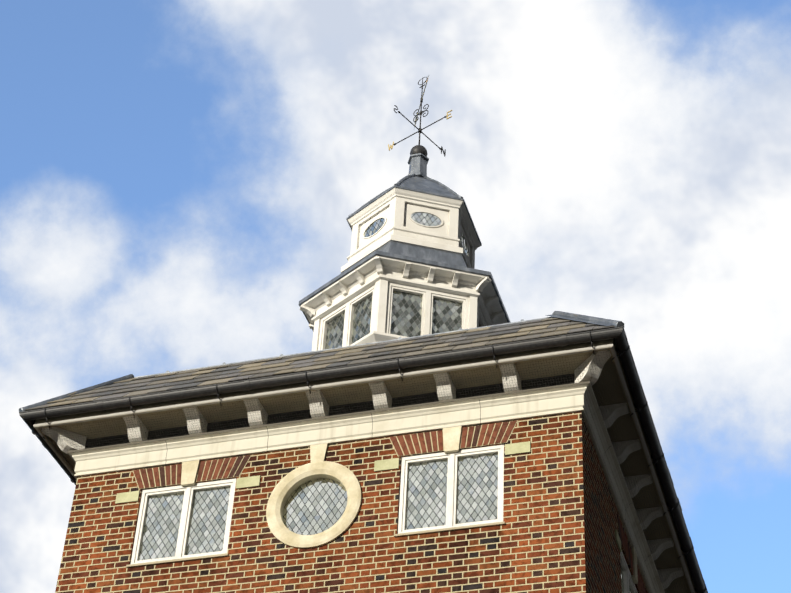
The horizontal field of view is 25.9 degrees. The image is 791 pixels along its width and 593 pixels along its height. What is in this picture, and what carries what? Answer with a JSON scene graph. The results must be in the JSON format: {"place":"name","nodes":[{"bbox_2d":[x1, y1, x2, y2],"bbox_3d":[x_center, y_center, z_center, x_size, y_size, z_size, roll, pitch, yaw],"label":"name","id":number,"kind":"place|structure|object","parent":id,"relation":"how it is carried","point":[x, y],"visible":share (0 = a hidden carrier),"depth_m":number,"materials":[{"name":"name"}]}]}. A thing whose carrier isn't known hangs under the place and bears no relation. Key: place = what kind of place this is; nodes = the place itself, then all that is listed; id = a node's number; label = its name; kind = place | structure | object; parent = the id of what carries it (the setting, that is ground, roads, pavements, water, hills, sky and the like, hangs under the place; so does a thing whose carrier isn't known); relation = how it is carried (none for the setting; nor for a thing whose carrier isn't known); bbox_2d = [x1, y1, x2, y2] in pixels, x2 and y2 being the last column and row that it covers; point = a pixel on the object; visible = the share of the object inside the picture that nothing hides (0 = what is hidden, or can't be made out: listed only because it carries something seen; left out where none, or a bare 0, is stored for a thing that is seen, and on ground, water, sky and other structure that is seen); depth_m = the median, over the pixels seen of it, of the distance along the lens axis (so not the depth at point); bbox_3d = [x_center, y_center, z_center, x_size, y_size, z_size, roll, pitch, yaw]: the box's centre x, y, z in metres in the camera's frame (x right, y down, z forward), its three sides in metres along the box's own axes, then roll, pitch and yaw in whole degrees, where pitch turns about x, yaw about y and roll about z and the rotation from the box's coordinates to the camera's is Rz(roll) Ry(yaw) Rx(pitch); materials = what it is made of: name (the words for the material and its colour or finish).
{"place":"outdoors","nodes":[
{"label":"outdoors","id":0,"kind":"place"},
{"bbox_2d":[0,0,790,592],"label":"sky","id":1,"kind":"structure","parent":0,"point":[177,176],"materials":[{"name":"blue"}]},
{"label":"ground","id":2,"kind":"structure","parent":0,"visible":0},
{"bbox_2d":[55,411,648,592],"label":"tower brick walls","id":3,"kind":"structure","parent":2,"relation":"on","point":[555,533],"depth_m":18.50,"materials":[{"name":"brown brick"}]},
{"bbox_2d":[67,381,664,592],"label":"cornice","id":4,"kind":"structure","parent":3,"relation":"attached to","point":[489,408],"depth_m":19.49,"materials":[{"name":"paint"}]},
{"bbox_2d":[33,339,696,592],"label":"eaves","id":5,"kind":"object","parent":4,"relation":"on","point":[608,347],"visible":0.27,"depth_m":19.65,"materials":[{"name":"paint"}]},
{"bbox_2d":[19,327,707,592],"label":"gutter","id":6,"kind":"object","parent":5,"relation":"attached to","point":[617,335],"visible":0.83,"depth_m":19.49,"materials":[{"name":"black metal"}]},
{"bbox_2d":[25,315,707,591],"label":"roof slates","id":7,"kind":"object","parent":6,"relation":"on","point":[449,341],"visible":0.31,"depth_m":19.89,"materials":[{"name":"grey stone"}]},
{"bbox_2d":[19,153,623,411],"bbox_3d":[0.191,0.485,24.037,7.249,6.576,7.249,-9,-40,15],"label":"roof flashing","id":8,"kind":"object","parent":7,"relation":"on","point":[416,179],"visible":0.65,"depth_m":23.65,"materials":[{"name":"grey metal"}]},
{"bbox_2d":[300,188,506,350],"bbox_3d":[0.181,0.646,23.908,2.738,4.050,3.116,-9,-40,15],"label":"cupola","id":9,"kind":"object","parent":8,"relation":"on","point":[380,279],"visible":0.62,"depth_m":23.48,"materials":[{"name":"white paint"}]},
{"bbox_2d":[325,291,480,348],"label":"lantern leaded lights","id":10,"kind":"object","parent":9,"relation":"attached to","point":[406,314],"visible":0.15,"depth_m":22.94,"materials":[{"name":"grey glass"}]},
{"bbox_2d":[388,76,451,156],"bbox_3d":[0.391,-2.764,26.649,0.964,1.810,0.818,8,-39,-6],"label":"weather vane","id":11,"kind":"object","parent":8,"relation":"on","point":[418,148],"visible":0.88,"depth_m":26.50,"materials":[{"name":"black metal"}]},
{"bbox_2d":[41,351,690,592],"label":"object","id":12,"kind":"object","parent":5,"relation":"attached to","point":[415,403],"visible":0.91,"depth_m":19.57,"materials":[{"name":"white paint"}]},
{"bbox_2d":[115,426,637,583],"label":"stone dressings","id":13,"kind":"structure","parent":3,"relation":"attached to","point":[291,482],"depth_m":18.98,"materials":[{"name":"beige stone"}]},
{"bbox_2d":[126,444,637,592],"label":"window frames","id":14,"kind":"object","parent":3,"relation":"attached to","point":[451,510],"depth_m":18.91,"materials":[{"name":"white paint"}]},
{"bbox_2d":[132,420,637,586],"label":"brick arches","id":15,"kind":"structure","parent":3,"relation":"attached to","point":[389,438],"depth_m":19.07,"materials":[{"name":"red brick"}]},
{"bbox_2d":[139,212,631,592],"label":"window panes","id":16,"kind":"structure","parent":3,"relation":"on","point":[314,506],"depth_m":18.97,"materials":[{"name":"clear glass"}]},
{"bbox_2d":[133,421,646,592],"bbox_3d":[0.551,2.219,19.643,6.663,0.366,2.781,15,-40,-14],"label":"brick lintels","id":17,"kind":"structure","parent":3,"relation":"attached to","point":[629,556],"depth_m":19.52,"materials":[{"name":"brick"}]}
]}

